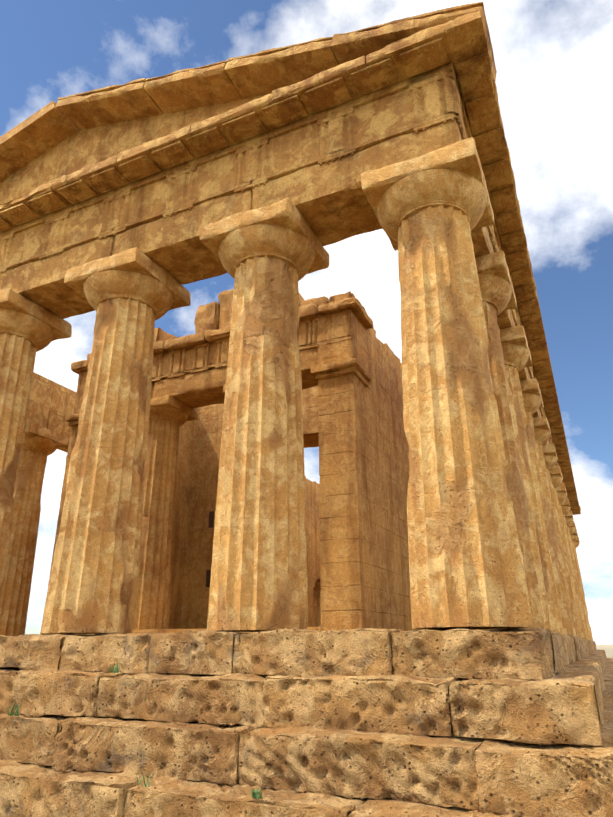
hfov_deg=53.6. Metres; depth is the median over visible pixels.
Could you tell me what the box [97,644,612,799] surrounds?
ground
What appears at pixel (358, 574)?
cella
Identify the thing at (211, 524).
wall openings
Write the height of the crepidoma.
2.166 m
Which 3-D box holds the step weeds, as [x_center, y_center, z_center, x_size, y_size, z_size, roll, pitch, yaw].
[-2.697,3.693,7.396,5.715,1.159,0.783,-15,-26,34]
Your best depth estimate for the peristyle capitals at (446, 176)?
10.94 m
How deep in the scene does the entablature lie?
11.19 m
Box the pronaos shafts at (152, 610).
[132,419,178,629]
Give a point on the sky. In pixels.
(553, 59)
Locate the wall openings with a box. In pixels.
[206,511,214,586]
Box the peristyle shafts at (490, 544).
[0,204,592,639]
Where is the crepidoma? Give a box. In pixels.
[0,628,612,816]
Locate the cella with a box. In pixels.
[40,289,450,634]
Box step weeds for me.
[7,661,261,798]
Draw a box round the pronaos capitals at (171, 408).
[149,384,225,425]
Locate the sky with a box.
[0,0,612,644]
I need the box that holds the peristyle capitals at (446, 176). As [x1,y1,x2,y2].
[0,137,579,548]
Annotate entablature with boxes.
[0,2,580,514]
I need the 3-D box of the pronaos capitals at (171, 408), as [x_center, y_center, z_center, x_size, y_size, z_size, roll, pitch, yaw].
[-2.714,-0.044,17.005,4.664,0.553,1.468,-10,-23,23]
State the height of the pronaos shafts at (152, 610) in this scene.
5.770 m
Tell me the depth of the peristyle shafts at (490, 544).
9.15 m

